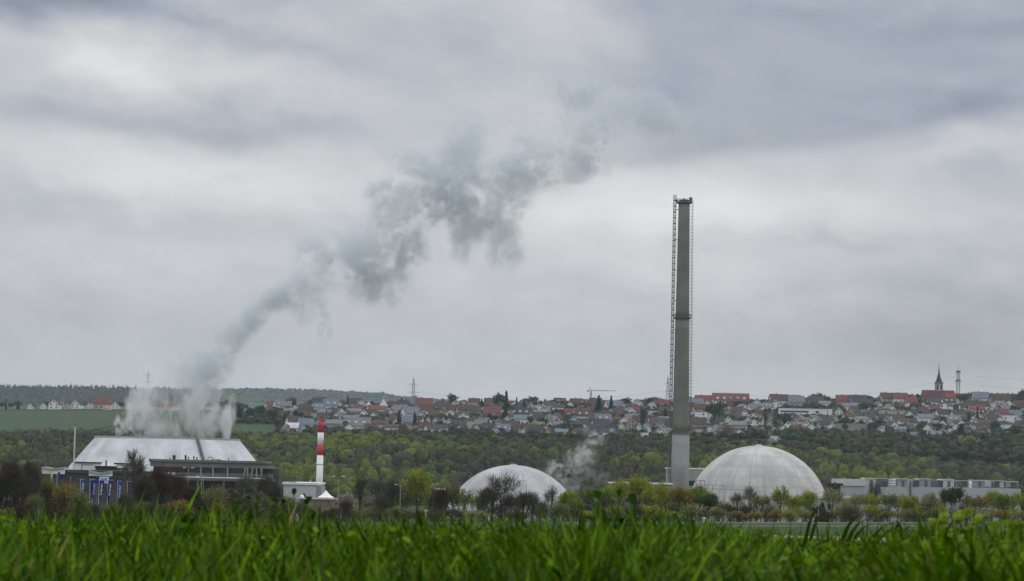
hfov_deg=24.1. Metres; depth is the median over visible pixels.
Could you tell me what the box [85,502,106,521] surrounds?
bush
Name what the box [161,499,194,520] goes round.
bush
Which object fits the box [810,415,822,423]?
house
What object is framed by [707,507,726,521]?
bush
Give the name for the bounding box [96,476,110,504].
sign board
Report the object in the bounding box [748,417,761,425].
house
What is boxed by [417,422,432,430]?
house
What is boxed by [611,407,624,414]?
house
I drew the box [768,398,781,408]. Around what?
house
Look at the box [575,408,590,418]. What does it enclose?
house
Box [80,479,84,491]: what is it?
banner flag
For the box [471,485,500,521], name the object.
bush
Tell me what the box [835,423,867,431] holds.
building
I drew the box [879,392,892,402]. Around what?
house
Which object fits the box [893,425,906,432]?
house
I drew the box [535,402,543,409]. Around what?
house
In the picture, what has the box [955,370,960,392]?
aerial tower
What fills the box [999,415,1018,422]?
house
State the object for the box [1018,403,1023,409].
house
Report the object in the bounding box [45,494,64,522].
bush
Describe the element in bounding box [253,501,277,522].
bush
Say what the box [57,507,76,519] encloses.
bush
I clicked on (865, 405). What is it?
tree
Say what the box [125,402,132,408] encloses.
house
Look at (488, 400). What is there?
house
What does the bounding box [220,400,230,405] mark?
tree
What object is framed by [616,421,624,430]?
house
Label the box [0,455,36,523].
bush
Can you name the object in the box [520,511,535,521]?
bush
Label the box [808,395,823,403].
house
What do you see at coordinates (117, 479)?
window
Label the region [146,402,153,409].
house
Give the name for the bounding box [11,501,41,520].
bush
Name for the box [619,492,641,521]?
bush
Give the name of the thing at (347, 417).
house
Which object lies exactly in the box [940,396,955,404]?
house
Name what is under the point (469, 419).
house
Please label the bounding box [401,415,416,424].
house
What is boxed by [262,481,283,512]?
bush
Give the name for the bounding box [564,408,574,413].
house
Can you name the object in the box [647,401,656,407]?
house
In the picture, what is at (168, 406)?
house
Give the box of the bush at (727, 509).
[715,504,735,521]
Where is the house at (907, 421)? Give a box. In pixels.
[896,418,910,423]
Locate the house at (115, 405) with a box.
[112,401,122,408]
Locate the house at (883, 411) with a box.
[879,409,901,413]
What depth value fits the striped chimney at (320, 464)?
996.62 m
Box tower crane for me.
[587,387,611,399]
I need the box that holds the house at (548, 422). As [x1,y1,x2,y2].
[545,419,552,425]
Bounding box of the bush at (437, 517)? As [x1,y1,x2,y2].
[427,508,449,521]
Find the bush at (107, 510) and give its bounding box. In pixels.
[103,502,122,517]
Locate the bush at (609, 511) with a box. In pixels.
[603,504,625,518]
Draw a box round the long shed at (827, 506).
[816,496,860,521]
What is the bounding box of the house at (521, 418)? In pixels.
[513,414,531,423]
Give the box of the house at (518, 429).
[514,426,521,432]
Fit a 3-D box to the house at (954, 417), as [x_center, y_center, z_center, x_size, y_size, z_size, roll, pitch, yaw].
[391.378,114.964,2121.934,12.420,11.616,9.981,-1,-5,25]
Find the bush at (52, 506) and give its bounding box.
[41,502,58,521]
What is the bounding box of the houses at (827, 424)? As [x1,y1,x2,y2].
[293,399,1023,435]
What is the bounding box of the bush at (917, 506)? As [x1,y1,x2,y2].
[909,504,925,521]
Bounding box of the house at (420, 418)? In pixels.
[416,415,423,421]
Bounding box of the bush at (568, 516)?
[553,513,582,521]
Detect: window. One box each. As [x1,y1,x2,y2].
[66,476,75,479]
[116,478,124,481]
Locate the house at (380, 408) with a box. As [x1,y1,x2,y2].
[369,404,386,411]
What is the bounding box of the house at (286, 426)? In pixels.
[281,424,290,433]
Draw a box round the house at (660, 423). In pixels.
[655,419,666,428]
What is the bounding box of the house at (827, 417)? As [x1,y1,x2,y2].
[819,414,834,422]
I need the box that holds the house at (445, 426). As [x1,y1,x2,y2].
[433,423,448,430]
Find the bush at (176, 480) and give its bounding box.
[156,471,190,519]
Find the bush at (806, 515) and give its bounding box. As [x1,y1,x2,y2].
[796,509,821,521]
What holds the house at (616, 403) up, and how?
on the ground at (195, 422)
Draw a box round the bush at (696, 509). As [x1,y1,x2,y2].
[680,502,701,521]
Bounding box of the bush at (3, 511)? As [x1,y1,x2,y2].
[0,506,15,521]
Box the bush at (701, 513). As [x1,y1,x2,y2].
[695,507,710,521]
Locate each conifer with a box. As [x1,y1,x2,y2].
[236,405,242,417]
[396,410,401,423]
[500,409,507,418]
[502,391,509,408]
[594,395,601,411]
[608,395,613,408]
[763,408,766,428]
[812,502,830,521]
[957,423,965,437]
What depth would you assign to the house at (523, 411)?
2158.52 m
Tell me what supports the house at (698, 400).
on the ground at (195, 422)
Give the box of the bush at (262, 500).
[250,493,272,521]
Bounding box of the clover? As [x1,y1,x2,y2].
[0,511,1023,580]
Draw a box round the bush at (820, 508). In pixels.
[807,504,824,521]
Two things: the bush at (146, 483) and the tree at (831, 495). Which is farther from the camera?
the tree at (831, 495)
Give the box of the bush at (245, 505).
[236,500,255,513]
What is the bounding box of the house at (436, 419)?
[432,417,440,421]
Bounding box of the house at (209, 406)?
[205,402,214,409]
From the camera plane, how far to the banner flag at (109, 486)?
699.40 m
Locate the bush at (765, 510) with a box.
[758,503,780,521]
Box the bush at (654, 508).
[640,504,667,520]
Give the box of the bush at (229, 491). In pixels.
[221,487,238,518]
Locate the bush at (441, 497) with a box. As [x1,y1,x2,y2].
[425,487,452,521]
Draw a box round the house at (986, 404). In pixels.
[976,400,990,409]
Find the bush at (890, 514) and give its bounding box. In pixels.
[876,509,898,521]
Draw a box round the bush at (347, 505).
[337,499,352,521]
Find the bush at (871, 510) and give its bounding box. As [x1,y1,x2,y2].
[859,503,884,521]
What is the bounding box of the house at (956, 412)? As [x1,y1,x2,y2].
[950,409,964,414]
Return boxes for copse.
[38,428,274,436]
[776,425,1023,464]
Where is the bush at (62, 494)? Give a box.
[50,480,79,521]
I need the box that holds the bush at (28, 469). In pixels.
[16,459,43,521]
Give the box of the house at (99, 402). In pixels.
[93,396,109,408]
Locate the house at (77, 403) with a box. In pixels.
[71,398,84,408]
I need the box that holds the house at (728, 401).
[725,397,740,404]
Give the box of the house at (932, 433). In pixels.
[926,430,941,436]
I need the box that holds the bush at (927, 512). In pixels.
[920,506,944,519]
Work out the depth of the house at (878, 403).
2362.77 m
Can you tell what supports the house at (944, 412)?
on the ground at (195, 422)
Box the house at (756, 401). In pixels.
[752,398,760,405]
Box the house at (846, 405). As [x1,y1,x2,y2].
[842,402,857,409]
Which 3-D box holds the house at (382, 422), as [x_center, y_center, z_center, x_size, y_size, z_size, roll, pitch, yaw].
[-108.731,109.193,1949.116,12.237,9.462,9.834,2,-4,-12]
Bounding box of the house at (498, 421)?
[495,418,504,424]
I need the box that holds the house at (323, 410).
[317,408,331,412]
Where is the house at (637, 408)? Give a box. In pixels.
[631,406,639,412]
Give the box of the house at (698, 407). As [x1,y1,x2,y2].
[692,403,707,410]
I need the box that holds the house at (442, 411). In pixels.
[439,408,446,413]
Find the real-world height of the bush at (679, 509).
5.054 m
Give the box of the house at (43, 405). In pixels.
[40,402,47,408]
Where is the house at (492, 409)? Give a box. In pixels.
[483,405,500,414]
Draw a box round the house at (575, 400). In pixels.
[569,397,582,404]
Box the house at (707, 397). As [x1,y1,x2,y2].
[695,394,711,402]
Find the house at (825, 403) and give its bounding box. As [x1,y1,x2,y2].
[819,400,830,405]
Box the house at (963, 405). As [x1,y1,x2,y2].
[958,402,970,409]
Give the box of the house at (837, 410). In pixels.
[832,406,842,415]
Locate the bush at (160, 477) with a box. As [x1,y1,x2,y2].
[144,463,174,521]
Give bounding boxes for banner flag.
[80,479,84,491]
[89,479,93,502]
[92,479,95,498]
[98,479,103,503]
[107,480,113,499]
[117,481,121,501]
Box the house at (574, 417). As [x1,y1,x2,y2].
[569,414,577,420]
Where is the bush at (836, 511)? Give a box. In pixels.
[831,507,845,521]
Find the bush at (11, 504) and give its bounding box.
[2,497,29,522]
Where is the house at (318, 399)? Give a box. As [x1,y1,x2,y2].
[311,396,326,406]
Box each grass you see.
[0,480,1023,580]
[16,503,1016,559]
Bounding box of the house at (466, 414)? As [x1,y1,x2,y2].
[458,411,469,417]
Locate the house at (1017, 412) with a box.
[1008,409,1021,417]
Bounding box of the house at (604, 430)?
[595,426,608,435]
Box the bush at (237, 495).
[227,491,246,509]
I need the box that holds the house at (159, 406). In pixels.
[154,402,163,409]
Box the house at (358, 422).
[350,416,372,429]
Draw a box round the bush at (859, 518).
[854,512,864,521]
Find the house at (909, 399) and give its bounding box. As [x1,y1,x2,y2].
[904,396,917,402]
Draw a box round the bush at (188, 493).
[176,482,201,518]
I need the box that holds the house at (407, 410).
[400,405,419,415]
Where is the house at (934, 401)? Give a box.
[926,398,939,405]
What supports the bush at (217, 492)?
on the ground at (195, 422)
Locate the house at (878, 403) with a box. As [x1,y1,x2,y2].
[874,401,882,407]
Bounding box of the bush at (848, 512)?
[837,505,863,521]
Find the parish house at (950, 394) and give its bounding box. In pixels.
[944,393,959,397]
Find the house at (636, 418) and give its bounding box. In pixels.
[632,414,650,422]
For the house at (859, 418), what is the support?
on the ground at (195, 422)
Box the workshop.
[608,482,672,521]
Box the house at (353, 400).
[348,397,360,403]
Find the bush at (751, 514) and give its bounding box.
[745,509,762,521]
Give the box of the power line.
[1,382,150,386]
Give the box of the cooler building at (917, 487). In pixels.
[831,478,1020,521]
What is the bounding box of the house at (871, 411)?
[864,409,878,412]
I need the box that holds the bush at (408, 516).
[389,510,415,521]
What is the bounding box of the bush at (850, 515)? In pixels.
[837,509,860,520]
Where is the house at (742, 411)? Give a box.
[735,408,748,415]
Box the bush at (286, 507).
[276,498,297,517]
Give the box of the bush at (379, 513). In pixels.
[366,511,389,521]
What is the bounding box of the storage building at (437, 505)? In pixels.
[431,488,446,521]
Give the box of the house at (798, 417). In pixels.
[792,413,805,421]
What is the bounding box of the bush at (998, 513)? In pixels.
[991,509,1012,520]
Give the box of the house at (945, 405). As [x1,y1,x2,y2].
[938,401,953,409]
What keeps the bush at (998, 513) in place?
on the ground at (195, 422)
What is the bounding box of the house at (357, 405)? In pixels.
[353,404,362,407]
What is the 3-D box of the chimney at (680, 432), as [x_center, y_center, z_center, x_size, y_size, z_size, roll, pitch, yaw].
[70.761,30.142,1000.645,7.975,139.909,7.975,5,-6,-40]
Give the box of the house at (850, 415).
[841,412,857,420]
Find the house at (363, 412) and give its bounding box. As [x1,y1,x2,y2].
[359,408,368,414]
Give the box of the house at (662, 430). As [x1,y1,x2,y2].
[655,426,668,434]
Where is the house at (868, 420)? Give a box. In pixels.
[865,417,872,423]
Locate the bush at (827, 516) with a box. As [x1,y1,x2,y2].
[817,511,837,521]
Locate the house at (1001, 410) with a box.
[994,408,1007,414]
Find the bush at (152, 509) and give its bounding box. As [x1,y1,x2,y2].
[136,502,163,522]
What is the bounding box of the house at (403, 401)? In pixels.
[398,400,408,403]
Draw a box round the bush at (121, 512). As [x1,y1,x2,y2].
[115,504,139,518]
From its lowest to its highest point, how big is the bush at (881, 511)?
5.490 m
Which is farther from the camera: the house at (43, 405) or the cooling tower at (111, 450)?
the house at (43, 405)
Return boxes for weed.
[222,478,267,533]
[264,488,320,531]
[584,489,649,531]
[924,508,1001,554]
[987,520,1023,555]
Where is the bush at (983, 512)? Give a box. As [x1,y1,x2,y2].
[972,510,993,521]
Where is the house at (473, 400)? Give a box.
[468,398,479,404]
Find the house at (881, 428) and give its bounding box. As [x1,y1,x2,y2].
[877,426,884,431]
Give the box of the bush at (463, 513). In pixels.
[457,509,473,521]
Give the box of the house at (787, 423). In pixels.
[779,420,791,429]
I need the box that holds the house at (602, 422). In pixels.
[590,417,610,426]
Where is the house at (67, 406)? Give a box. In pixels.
[64,404,71,408]
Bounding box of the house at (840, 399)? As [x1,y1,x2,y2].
[835,394,850,404]
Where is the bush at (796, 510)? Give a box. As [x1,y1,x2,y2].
[782,506,804,521]
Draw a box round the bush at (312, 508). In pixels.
[305,503,315,512]
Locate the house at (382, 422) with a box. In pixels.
[372,419,385,424]
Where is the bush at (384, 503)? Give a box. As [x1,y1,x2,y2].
[369,495,396,521]
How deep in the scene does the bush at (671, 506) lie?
652.70 m
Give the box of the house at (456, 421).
[452,419,462,423]
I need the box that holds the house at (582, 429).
[575,427,587,431]
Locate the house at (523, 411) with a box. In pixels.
[514,407,532,414]
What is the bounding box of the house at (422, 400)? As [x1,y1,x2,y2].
[414,397,433,404]
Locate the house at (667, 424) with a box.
[665,419,672,431]
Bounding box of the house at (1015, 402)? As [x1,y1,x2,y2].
[1012,400,1023,405]
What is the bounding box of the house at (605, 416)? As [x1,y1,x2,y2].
[594,413,611,419]
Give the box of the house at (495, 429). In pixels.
[490,426,499,432]
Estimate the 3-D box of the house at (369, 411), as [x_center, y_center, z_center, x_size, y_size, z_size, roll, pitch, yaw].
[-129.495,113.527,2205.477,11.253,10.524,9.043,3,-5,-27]
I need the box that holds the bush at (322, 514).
[320,510,330,520]
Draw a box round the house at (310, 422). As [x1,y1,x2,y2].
[296,417,314,426]
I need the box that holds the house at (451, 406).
[446,403,456,410]
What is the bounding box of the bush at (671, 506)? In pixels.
[664,501,682,521]
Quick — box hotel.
[712,393,749,403]
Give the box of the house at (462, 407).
[455,403,467,412]
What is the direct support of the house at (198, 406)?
on the ground at (195, 422)
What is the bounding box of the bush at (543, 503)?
[536,501,551,521]
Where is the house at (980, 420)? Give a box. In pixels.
[973,418,990,422]
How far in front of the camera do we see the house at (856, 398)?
2407.48 m
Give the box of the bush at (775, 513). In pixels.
[767,508,784,521]
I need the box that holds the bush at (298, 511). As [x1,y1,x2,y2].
[294,498,306,520]
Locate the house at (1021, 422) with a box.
[1015,420,1023,425]
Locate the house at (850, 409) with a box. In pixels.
[845,407,854,412]
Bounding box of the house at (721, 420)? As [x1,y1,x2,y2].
[715,417,724,423]
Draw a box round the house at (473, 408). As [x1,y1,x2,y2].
[467,405,480,413]
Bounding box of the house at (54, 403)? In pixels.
[48,398,61,408]
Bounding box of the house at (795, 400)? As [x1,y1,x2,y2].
[786,395,805,405]
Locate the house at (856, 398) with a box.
[849,394,868,403]
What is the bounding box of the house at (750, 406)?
[747,403,758,409]
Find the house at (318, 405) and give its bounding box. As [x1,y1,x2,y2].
[313,403,324,409]
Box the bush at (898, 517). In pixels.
[894,510,919,521]
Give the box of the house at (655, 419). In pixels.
[650,416,665,423]
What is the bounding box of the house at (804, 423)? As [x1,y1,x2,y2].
[796,419,809,427]
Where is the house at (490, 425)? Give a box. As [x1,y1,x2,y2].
[483,422,494,427]
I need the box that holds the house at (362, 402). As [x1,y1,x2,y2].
[356,398,365,405]
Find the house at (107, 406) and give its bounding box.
[103,404,111,409]
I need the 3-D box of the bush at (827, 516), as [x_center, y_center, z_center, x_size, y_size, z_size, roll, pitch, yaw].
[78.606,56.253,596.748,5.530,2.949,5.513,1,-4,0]
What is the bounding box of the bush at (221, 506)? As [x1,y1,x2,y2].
[208,502,228,521]
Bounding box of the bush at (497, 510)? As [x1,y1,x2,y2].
[487,501,508,521]
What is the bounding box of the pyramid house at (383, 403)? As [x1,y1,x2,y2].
[380,399,389,407]
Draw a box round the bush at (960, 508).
[948,502,975,520]
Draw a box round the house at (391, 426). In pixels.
[383,423,399,429]
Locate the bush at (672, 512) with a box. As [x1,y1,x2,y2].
[664,510,685,521]
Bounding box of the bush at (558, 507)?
[547,502,570,521]
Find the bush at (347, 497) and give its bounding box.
[330,490,358,520]
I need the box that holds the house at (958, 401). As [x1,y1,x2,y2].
[955,398,962,403]
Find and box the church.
[920,363,954,400]
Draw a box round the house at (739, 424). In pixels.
[728,420,747,429]
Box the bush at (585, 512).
[574,510,592,520]
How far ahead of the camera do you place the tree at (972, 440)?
1820.61 m
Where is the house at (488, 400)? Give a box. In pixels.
[483,398,493,403]
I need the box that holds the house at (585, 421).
[581,418,590,427]
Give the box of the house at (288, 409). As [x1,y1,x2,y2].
[283,408,294,411]
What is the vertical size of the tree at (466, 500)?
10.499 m
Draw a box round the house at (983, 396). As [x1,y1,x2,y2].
[971,391,988,400]
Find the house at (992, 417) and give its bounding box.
[984,413,998,421]
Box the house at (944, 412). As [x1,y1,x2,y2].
[934,408,949,416]
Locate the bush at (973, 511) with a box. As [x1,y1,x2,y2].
[966,506,982,521]
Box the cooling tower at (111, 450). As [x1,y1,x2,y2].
[69,434,260,478]
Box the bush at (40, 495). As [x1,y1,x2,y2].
[38,484,60,519]
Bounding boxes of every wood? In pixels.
[0,383,199,407]
[0,427,1023,508]
[116,387,462,402]
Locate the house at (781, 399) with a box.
[768,393,788,405]
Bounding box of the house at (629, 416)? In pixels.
[624,413,637,418]
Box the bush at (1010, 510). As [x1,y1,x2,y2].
[1001,506,1020,520]
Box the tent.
[318,490,333,498]
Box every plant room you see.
[75,462,101,469]
[95,460,115,469]
[113,463,130,470]
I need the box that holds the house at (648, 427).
[644,423,654,431]
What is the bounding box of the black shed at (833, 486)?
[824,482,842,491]
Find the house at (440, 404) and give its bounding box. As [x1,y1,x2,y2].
[435,401,448,408]
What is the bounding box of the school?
[778,408,831,417]
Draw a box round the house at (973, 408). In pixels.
[967,405,984,412]
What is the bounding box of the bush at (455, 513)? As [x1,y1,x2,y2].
[437,507,464,521]
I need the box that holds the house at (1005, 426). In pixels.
[1000,425,1011,428]
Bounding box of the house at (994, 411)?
[988,409,1000,416]
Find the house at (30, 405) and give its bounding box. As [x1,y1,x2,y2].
[27,402,34,408]
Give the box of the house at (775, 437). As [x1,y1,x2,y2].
[769,435,777,439]
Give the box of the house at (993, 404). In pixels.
[990,400,996,407]
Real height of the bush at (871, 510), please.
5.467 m
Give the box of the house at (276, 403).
[272,399,285,407]
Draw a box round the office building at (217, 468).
[149,455,281,521]
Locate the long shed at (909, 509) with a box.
[902,504,936,521]
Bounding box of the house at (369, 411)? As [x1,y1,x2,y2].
[366,408,377,413]
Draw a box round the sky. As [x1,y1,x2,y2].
[0,0,1023,401]
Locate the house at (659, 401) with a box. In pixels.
[653,399,664,404]
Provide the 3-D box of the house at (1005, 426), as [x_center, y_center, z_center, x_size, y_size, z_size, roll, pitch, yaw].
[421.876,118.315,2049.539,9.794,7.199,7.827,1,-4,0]
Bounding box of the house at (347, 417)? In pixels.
[343,414,359,422]
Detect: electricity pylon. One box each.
[143,369,153,408]
[411,378,418,401]
[665,378,670,399]
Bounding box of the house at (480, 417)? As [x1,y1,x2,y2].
[477,414,484,419]
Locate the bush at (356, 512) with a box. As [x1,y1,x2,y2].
[347,508,365,521]
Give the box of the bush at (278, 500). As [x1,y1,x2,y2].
[271,494,284,521]
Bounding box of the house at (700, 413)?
[691,411,706,416]
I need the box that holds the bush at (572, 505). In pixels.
[563,498,585,521]
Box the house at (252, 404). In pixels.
[248,402,256,408]
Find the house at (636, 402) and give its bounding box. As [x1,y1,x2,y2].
[630,399,642,405]
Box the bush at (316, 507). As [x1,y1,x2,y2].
[312,504,322,519]
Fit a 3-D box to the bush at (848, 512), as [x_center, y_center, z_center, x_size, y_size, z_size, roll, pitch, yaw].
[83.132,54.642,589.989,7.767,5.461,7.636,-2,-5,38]
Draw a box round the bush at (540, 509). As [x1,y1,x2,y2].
[525,505,550,521]
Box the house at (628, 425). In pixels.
[624,418,636,429]
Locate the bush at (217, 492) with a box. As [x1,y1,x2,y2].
[198,483,230,522]
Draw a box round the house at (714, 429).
[709,425,723,434]
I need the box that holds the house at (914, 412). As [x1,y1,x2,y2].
[909,409,921,417]
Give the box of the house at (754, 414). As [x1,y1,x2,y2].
[749,411,758,417]
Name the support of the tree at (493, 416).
on the ground at (195, 422)
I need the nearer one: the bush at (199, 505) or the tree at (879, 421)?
the bush at (199, 505)
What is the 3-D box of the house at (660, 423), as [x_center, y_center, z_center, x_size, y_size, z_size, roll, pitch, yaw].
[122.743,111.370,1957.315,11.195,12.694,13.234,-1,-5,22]
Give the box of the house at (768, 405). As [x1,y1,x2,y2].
[760,402,773,410]
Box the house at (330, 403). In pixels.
[323,398,338,408]
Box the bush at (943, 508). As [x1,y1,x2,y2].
[930,503,950,511]
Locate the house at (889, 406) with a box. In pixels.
[883,403,895,409]
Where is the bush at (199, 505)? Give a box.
[190,499,211,522]
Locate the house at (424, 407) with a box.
[418,403,433,412]
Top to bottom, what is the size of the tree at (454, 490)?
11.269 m
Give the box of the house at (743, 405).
[736,404,746,408]
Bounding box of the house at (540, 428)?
[531,425,543,431]
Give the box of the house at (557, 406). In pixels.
[551,404,564,409]
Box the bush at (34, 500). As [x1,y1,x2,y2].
[25,492,43,522]
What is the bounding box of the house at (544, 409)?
[542,406,550,412]
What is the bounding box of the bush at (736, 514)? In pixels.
[726,510,746,521]
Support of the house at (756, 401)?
on the ground at (195, 422)
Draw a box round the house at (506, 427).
[495,423,510,430]
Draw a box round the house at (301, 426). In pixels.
[297,424,305,430]
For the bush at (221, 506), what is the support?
on the ground at (195, 422)
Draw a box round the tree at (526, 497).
[511,487,541,521]
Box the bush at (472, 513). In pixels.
[464,508,493,520]
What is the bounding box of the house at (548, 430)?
[545,428,552,433]
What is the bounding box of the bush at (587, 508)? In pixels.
[579,503,591,521]
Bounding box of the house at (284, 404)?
[280,401,292,408]
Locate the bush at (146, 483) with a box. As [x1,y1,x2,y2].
[128,471,157,516]
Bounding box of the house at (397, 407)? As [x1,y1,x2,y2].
[393,404,406,412]
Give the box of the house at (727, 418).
[725,416,732,422]
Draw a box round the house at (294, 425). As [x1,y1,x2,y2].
[286,422,299,430]
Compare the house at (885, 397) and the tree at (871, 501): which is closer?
the tree at (871, 501)
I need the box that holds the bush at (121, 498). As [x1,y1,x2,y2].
[117,492,132,519]
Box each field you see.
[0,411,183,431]
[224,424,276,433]
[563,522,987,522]
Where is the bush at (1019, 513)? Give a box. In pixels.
[1009,510,1023,521]
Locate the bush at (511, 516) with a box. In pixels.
[501,510,526,520]
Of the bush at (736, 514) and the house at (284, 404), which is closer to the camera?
the bush at (736, 514)
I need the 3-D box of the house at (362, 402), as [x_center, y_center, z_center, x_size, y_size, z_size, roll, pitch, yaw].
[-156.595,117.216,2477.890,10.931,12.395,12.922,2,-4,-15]
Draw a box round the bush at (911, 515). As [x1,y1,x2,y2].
[899,508,922,521]
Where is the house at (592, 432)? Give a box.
[588,429,597,436]
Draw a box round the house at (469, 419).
[463,417,476,422]
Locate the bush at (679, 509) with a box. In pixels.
[674,506,688,521]
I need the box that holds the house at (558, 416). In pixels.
[549,412,562,420]
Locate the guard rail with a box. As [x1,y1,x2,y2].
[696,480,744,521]
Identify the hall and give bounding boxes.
[282,480,325,521]
[665,467,704,489]
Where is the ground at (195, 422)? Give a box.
[0,390,1023,544]
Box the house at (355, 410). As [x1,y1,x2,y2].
[346,407,361,412]
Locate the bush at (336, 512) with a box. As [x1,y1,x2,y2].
[324,508,341,521]
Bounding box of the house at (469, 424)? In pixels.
[466,421,478,429]
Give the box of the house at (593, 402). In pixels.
[591,400,604,407]
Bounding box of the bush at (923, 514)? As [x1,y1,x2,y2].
[915,507,931,521]
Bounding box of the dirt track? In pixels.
[757,536,885,541]
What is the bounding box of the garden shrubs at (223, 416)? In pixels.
[213,392,1023,460]
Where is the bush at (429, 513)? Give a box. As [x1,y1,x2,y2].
[409,509,438,521]
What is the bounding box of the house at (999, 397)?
[988,392,1011,403]
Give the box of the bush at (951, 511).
[940,509,956,520]
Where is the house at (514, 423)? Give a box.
[502,419,520,429]
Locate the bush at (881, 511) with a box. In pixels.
[866,504,891,521]
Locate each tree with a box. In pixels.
[37,470,56,518]
[121,447,151,505]
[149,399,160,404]
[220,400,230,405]
[232,471,258,503]
[246,407,254,415]
[252,472,277,520]
[255,405,264,415]
[265,409,278,419]
[271,419,281,424]
[286,397,296,402]
[292,410,303,416]
[354,477,371,521]
[356,492,378,521]
[367,473,388,519]
[380,477,403,507]
[393,489,411,516]
[399,464,434,512]
[422,483,436,520]
[444,482,464,512]
[447,393,458,402]
[458,488,472,510]
[466,493,483,521]
[484,470,526,503]
[487,413,498,420]
[492,392,504,405]
[511,487,541,521]
[525,396,538,403]
[527,416,533,423]
[535,417,548,422]
[541,484,558,520]
[552,497,560,519]
[557,488,578,505]
[575,490,582,520]
[582,487,612,521]
[603,485,622,517]
[608,478,628,505]
[617,397,631,402]
[626,474,652,504]
[639,488,658,506]
[640,409,645,437]
[640,479,669,519]
[645,396,661,402]
[658,489,671,508]
[669,482,694,519]
[687,484,714,521]
[697,431,716,437]
[698,493,720,519]
[704,402,723,417]
[716,429,732,438]
[717,499,730,517]
[728,491,745,519]
[729,431,749,439]
[732,400,745,404]
[743,427,768,436]
[743,485,756,506]
[750,495,774,521]
[771,485,792,521]
[781,412,791,422]
[786,495,806,520]
[796,488,817,521]
[808,392,824,396]
[822,485,845,521]
[834,499,854,521]
[841,423,847,430]
[844,492,865,521]
[856,492,884,521]
[858,402,869,410]
[865,479,884,521]
[867,422,880,427]
[874,419,883,423]
[880,492,898,521]
[892,493,906,520]
[899,495,919,521]
[919,491,939,517]
[930,423,945,427]
[935,500,947,509]
[937,485,966,521]
[955,392,969,400]
[958,435,979,445]
[959,493,976,521]
[968,495,991,509]
[979,426,989,430]
[983,490,999,508]
[988,420,1000,429]
[990,492,1011,510]
[1008,425,1023,433]
[1008,493,1018,507]
[1012,490,1023,521]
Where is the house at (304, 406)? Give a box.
[298,403,311,409]
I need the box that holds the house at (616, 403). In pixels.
[603,400,619,407]
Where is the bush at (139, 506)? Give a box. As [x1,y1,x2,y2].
[133,500,148,516]
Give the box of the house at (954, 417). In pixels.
[946,414,962,422]
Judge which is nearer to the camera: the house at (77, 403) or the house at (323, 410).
the house at (323, 410)
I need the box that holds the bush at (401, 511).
[384,504,407,521]
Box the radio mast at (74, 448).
[73,425,75,469]
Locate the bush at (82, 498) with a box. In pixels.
[65,488,91,520]
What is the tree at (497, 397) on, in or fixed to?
on the ground at (195, 422)
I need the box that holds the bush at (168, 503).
[158,497,174,520]
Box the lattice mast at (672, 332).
[668,195,677,482]
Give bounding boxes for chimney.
[316,419,323,481]
[671,197,692,521]
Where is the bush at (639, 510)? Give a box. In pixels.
[623,504,646,521]
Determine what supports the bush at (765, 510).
on the ground at (195, 422)
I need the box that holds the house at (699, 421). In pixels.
[689,416,706,426]
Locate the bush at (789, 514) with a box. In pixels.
[778,510,798,521]
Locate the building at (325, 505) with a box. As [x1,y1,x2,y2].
[299,498,350,521]
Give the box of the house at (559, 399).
[553,397,565,403]
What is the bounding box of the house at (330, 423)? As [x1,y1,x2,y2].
[324,418,343,427]
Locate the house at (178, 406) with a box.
[175,403,180,409]
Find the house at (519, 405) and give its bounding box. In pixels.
[515,402,530,407]
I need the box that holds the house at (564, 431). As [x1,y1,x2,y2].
[554,428,568,433]
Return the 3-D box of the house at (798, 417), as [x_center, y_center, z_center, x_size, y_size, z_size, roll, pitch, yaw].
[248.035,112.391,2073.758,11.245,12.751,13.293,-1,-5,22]
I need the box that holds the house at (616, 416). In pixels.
[612,414,620,419]
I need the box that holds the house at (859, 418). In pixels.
[854,416,867,422]
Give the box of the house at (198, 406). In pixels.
[195,403,202,409]
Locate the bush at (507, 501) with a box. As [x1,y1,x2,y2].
[494,488,528,520]
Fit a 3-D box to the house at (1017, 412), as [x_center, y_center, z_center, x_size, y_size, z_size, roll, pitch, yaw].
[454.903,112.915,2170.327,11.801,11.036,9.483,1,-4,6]
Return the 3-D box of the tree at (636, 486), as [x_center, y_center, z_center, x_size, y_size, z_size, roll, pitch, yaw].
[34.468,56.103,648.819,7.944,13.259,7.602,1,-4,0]
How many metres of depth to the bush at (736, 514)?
612.99 m
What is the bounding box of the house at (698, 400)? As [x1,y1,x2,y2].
[689,397,704,403]
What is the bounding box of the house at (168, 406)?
[163,402,175,410]
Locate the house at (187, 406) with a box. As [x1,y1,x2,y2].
[183,403,191,409]
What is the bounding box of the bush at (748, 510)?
[727,502,758,521]
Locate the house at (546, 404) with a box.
[541,401,557,409]
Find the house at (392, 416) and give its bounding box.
[388,414,397,419]
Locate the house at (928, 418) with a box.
[915,413,934,422]
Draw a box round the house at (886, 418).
[883,416,892,421]
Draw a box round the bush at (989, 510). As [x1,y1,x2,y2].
[979,506,997,521]
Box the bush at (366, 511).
[351,507,374,521]
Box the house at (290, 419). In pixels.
[284,415,300,423]
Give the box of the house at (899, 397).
[892,392,907,402]
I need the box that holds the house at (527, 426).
[520,424,531,428]
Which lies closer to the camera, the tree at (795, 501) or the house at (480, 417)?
the tree at (795, 501)
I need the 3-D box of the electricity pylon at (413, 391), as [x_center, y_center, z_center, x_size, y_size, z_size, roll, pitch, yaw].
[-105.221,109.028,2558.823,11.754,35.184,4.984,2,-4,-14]
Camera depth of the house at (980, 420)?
2079.95 m
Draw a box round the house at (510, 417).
[504,414,513,419]
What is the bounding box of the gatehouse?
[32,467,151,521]
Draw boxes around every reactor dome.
[447,464,577,521]
[692,444,824,521]

